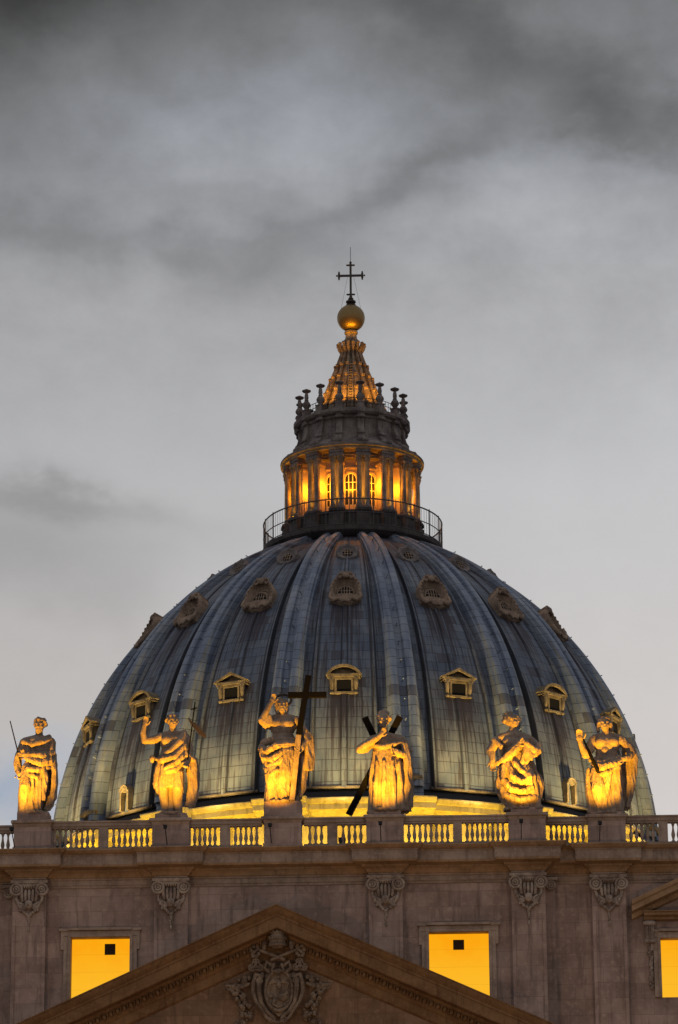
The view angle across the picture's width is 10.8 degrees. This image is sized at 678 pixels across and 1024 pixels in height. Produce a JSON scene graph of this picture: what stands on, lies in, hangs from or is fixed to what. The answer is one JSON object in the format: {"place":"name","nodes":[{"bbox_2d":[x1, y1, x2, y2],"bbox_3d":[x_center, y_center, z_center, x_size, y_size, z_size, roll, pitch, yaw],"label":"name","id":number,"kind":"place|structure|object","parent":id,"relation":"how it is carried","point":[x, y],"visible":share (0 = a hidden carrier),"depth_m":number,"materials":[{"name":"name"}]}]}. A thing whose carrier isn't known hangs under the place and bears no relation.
{"place":"outdoors","nodes":[
{"label":"outdoors","id":0,"kind":"place"},
{"bbox_2d":[0,0,677,848],"label":"sky","id":1,"kind":"structure","parent":0,"point":[187,187],"materials":[{"name":"grey"}]},
{"label":"ground","id":2,"kind":"structure","parent":0,"visible":0},
{"bbox_2d":[0,840,677,1023],"bbox_3d":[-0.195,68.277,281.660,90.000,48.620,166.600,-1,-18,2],"label":"church facade","id":3,"kind":"structure","parent":2,"relation":"on","point":[532,932],"depth_m":210.71,"materials":[{"name":"stone"}]},
{"bbox_2d":[0,825,13,848],"bbox_3d":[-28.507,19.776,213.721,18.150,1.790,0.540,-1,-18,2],"label":"balustrade","id":4,"kind":"object","parent":3,"relation":"on","point":[4,829],"visible":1,"depth_m":213.41,"materials":[{"name":"stone"}]},
{"bbox_2d":[9,827,14,846],"bbox_3d":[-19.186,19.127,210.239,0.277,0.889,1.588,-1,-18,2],"label":"floodlight","id":5,"kind":"object","parent":3,"relation":"attached to","point":[11,829],"visible":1,"depth_m":209.71,"materials":[{"name":"metal"}]},
{"bbox_2d":[11,812,53,848],"bbox_3d":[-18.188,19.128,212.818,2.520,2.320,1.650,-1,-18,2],"label":"pedestal","id":6,"kind":"object","parent":3,"relation":"on","point":[32,830],"visible":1,"depth_m":212.21,"materials":[{"name":"stone"}]},
{"bbox_2d":[10,716,57,813],"bbox_3d":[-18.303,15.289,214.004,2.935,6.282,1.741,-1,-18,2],"label":"statue","id":7,"kind":"object","parent":6,"relation":"on","point":[36,772],"visible":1,"depth_m":213.51,"materials":[{"name":"stone"}]},
{"bbox_2d":[59,927,141,1001],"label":"window","id":8,"kind":"structure","parent":3,"relation":"in","point":[95,962],"depth_m":211.29,"materials":[{"name":"glass"}]},
{"bbox_2d":[51,820,151,848],"bbox_3d":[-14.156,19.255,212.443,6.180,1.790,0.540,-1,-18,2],"label":"balustrade","id":9,"kind":"object","parent":3,"relation":"on","point":[102,827],"visible":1,"depth_m":212.39,"materials":[{"name":"stone"}]},
{"bbox_2d":[163,824,167,844],"bbox_3d":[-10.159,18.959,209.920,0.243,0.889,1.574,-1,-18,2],"label":"floodlight","id":10,"kind":"object","parent":3,"relation":"attached to","point":[165,826],"visible":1,"depth_m":209.35,"materials":[{"name":"metal"}]},
{"bbox_2d":[149,813,191,845],"bbox_3d":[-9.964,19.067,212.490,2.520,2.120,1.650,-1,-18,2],"label":"pedestal","id":11,"kind":"object","parent":3,"relation":"on","point":[178,831],"visible":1,"depth_m":211.89,"materials":[{"name":"stone"}]},
{"bbox_2d":[140,702,205,813],"bbox_3d":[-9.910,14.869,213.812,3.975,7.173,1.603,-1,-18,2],"label":"statue","id":12,"kind":"object","parent":11,"relation":"on","point":[174,758],"visible":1,"depth_m":213.27,"materials":[{"name":"stone"}]},
{"bbox_2d":[189,818,261,846],"bbox_3d":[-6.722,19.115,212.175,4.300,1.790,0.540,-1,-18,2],"label":"balustrade","id":13,"kind":"object","parent":3,"relation":"on","point":[224,825],"visible":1,"depth_m":212.13,"materials":[{"name":"stone"}]},
{"bbox_2d":[268,823,271,842],"bbox_3d":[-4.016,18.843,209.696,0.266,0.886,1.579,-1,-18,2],"label":"floodlight","id":14,"kind":"object","parent":3,"relation":"attached to","point":[269,824],"visible":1,"depth_m":209.13,"materials":[{"name":"metal"}]},
{"bbox_2d":[261,801,303,845],"bbox_3d":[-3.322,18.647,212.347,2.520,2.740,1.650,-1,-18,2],"label":"pedestal","id":15,"kind":"object","parent":3,"relation":"on","point":[286,819],"visible":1,"depth_m":211.70,"materials":[{"name":"stone"}]},
{"bbox_2d":[258,675,326,803],"bbox_3d":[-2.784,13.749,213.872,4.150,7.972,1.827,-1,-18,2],"label":"statue","id":16,"kind":"object","parent":15,"relation":"on","point":[288,767],"visible":1,"depth_m":213.28,"materials":[{"name":"stone"}]},
{"bbox_2d":[304,816,365,845],"bbox_3d":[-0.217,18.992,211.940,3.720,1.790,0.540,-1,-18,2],"label":"balustrade","id":17,"kind":"object","parent":3,"relation":"on","point":[331,823],"visible":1,"depth_m":211.91,"materials":[{"name":"stone"}]},
{"bbox_2d":[67,789,645,847],"bbox_3d":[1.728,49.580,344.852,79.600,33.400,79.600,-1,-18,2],"label":"drum","id":18,"kind":"object","parent":3,"relation":"on","point":[328,803],"visible":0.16,"depth_m":323.82,"materials":[{"name":"stone"}]},
{"bbox_2d":[53,531,658,847],"bbox_3d":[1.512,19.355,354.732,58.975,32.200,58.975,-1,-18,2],"label":"dome","id":19,"kind":"structure","parent":18,"relation":"on","point":[450,658],"depth_m":333.58,"materials":[{"name":"metal"}]},
{"bbox_2d":[81,716,100,746],"bbox_3d":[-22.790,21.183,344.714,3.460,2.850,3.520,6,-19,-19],"label":"dormer window","id":20,"kind":"structure","parent":19,"relation":"in","point":[90,726],"depth_m":343.63,"materials":[{"name":"stone"}]},
{"bbox_2d":[128,690,159,721],"bbox_3d":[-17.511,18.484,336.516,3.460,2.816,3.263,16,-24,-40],"label":"dormer window","id":21,"kind":"structure","parent":19,"relation":"in","point":[142,702],"depth_m":335.42,"materials":[{"name":"stone"}]},
{"bbox_2d":[213,672,249,702],"bbox_3d":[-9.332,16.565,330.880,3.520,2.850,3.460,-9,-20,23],"label":"dormer window","id":22,"kind":"structure","parent":19,"relation":"in","point":[231,687],"depth_m":329.58,"materials":[{"name":"stone"}]},
{"bbox_2d":[229,558,249,575],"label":"round window","id":23,"kind":"structure","parent":19,"relation":"in","point":[238,566],"depth_m":348.44,"materials":[{"name":"stone"}]},
{"bbox_2d":[276,548,299,564],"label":"round window","id":24,"kind":"structure","parent":19,"relation":"in","point":[289,554],"depth_m":345.06,"materials":[{"name":"stone"}]},
{"bbox_2d":[326,664,361,693],"bbox_3d":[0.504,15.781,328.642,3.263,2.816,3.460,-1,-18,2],"label":"dormer window","id":25,"kind":"structure","parent":19,"relation":"in","point":[343,678],"depth_m":327.17,"materials":[{"name":"stone"}]},
{"bbox_2d":[336,543,358,558],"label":"round window","id":26,"kind":"structure","parent":19,"relation":"in","point":[347,549],"depth_m":343.71,"materials":[{"name":"stone"}]},
{"bbox_2d":[263,329,442,549],"bbox_3d":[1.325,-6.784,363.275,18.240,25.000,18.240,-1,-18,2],"label":"lantern","id":27,"kind":"object","parent":19,"relation":"on","point":[351,432],"visible":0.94,"depth_m":357.80,"materials":[{"name":"stone"}]},
{"bbox_2d":[325,469,330,506],"bbox_3d":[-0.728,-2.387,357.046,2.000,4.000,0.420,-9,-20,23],"label":"window","id":28,"kind":"structure","parent":27,"relation":"in","point":[328,476],"depth_m":357.40,"materials":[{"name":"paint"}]},
{"bbox_2d":[336,247,364,330],"bbox_3d":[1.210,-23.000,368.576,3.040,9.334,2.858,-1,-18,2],"label":"orb and cross","id":29,"kind":"object","parent":27,"relation":"on","point":[350,315],"visible":1,"depth_m":366.81,"materials":[{"name":"brown metal"}]},
{"bbox_2d":[344,467,356,504],"bbox_3d":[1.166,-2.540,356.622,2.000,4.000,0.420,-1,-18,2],"label":"window","id":30,"kind":"structure","parent":27,"relation":"in","point":[349,478],"depth_m":356.79,"materials":[{"name":"glass"}]},
{"bbox_2d":[263,496,442,547],"bbox_3d":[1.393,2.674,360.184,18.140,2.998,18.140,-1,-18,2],"label":"balcony railing","id":31,"kind":"object","parent":27,"relation":"attached to","point":[267,537],"visible":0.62,"depth_m":353.67,"materials":[{"name":"grey metal"}]},
{"bbox_2d":[369,468,375,505],"bbox_3d":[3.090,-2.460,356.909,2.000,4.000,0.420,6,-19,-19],"label":"window","id":32,"kind":"structure","parent":27,"relation":"in","point":[372,479],"depth_m":357.23,"materials":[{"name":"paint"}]},
{"bbox_2d":[396,545,419,561],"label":"round window","id":33,"kind":"structure","parent":19,"relation":"in","point":[405,552],"depth_m":344.64,"materials":[{"name":"stone"}]},
{"bbox_2d":[439,668,476,698],"bbox_3d":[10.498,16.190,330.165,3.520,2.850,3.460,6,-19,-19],"label":"dormer window","id":34,"kind":"structure","parent":19,"relation":"in","point":[458,683],"depth_m":328.77,"materials":[{"name":"stone"}]},
{"bbox_2d":[448,555,469,571],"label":"round window","id":35,"kind":"structure","parent":19,"relation":"in","point":[460,563],"depth_m":347.59,"materials":[{"name":"stone"}]},
{"bbox_2d":[535,683,567,714],"bbox_3d":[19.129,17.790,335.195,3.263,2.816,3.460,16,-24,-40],"label":"dormer window","id":36,"kind":"structure","parent":19,"relation":"in","point":[553,696],"depth_m":334.03,"materials":[{"name":"stone"}]},
{"bbox_2d":[600,707,622,734],"bbox_3d":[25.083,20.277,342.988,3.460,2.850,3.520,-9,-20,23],"label":"dormer window","id":37,"kind":"structure","parent":19,"relation":"in","point":[613,713],"depth_m":342.46,"materials":[{"name":"stone"}]},
{"bbox_2d":[378,821,381,840],"bbox_3d":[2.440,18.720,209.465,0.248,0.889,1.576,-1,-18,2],"label":"floodlight","id":38,"kind":"object","parent":3,"relation":"attached to","point":[380,823],"visible":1,"depth_m":208.89,"materials":[{"name":"metal"}]},
{"bbox_2d":[363,810,405,842],"bbox_3d":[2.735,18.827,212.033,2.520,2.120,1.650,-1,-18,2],"label":"pedestal","id":39,"kind":"object","parent":3,"relation":"on","point":[392,828],"visible":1,"depth_m":211.43,"materials":[{"name":"stone"}]},
{"bbox_2d":[346,709,413,816],"bbox_3d":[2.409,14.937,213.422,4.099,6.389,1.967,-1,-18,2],"label":"statue","id":40,"kind":"object","parent":39,"relation":"on","point":[388,778],"visible":1,"depth_m":212.78,"materials":[{"name":"stone"}]},
{"bbox_2d":[403,814,507,843],"bbox_3d":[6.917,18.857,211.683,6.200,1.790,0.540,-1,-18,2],"label":"balustrade","id":41,"kind":"object","parent":3,"relation":"on","point":[457,821],"visible":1,"depth_m":211.64,"materials":[{"name":"stone"}]},
{"bbox_2d":[417,922,499,998],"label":"window","id":42,"kind":"structure","parent":3,"relation":"in","point":[469,960],"depth_m":210.52,"materials":[{"name":"glass"}]},
{"bbox_2d":[519,819,522,838],"bbox_3d":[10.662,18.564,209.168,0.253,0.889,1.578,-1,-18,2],"label":"floodlight","id":43,"kind":"object","parent":3,"relation":"attached to","point":[521,821],"visible":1,"depth_m":208.62,"materials":[{"name":"metal"}]},
{"bbox_2d":[505,807,547,840],"bbox_3d":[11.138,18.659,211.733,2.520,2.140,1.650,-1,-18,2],"label":"pedestal","id":44,"kind":"object","parent":3,"relation":"on","point":[534,823],"visible":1,"depth_m":211.12,"materials":[{"name":"stone"}]},
{"bbox_2d":[486,711,543,811],"bbox_3d":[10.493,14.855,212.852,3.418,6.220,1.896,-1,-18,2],"label":"statue","id":45,"kind":"object","parent":44,"relation":"on","point":[519,782],"visible":1,"depth_m":212.32,"materials":[{"name":"stone"}]},
{"bbox_2d":[546,816,587,843],"bbox_3d":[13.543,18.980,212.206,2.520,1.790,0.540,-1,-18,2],"label":"balustrade","id":46,"kind":"object","parent":3,"relation":"on","point":[567,821],"visible":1,"depth_m":212.20,"materials":[{"name":"stone"}]},
{"bbox_2d":[585,811,627,842],"bbox_3d":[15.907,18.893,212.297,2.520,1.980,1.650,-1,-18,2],"label":"pedestal","id":47,"kind":"object","parent":3,"relation":"on","point":[612,827],"visible":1,"depth_m":211.70,"materials":[{"name":"stone"}]},
{"bbox_2d":[576,716,637,813],"bbox_3d":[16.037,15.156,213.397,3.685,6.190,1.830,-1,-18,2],"label":"statue","id":48,"kind":"object","parent":47,"relation":"on","point":[610,783],"visible":1,"depth_m":213.04,"materials":[{"name":"stone"}]},
{"bbox_2d":[625,815,677,842],"bbox_3d":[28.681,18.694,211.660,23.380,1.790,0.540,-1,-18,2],"label":"balustrade","id":49,"kind":"object","parent":3,"relation":"on","point":[662,821],"visible":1,"depth_m":211.99,"materials":[{"name":"stone"}]},
{"bbox_2d":[651,928,677,996],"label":"window","id":50,"kind":"structure","parent":3,"relation":"in","point":[665,951],"depth_m":210.62,"materials":[{"name":"glass"}]}
]}

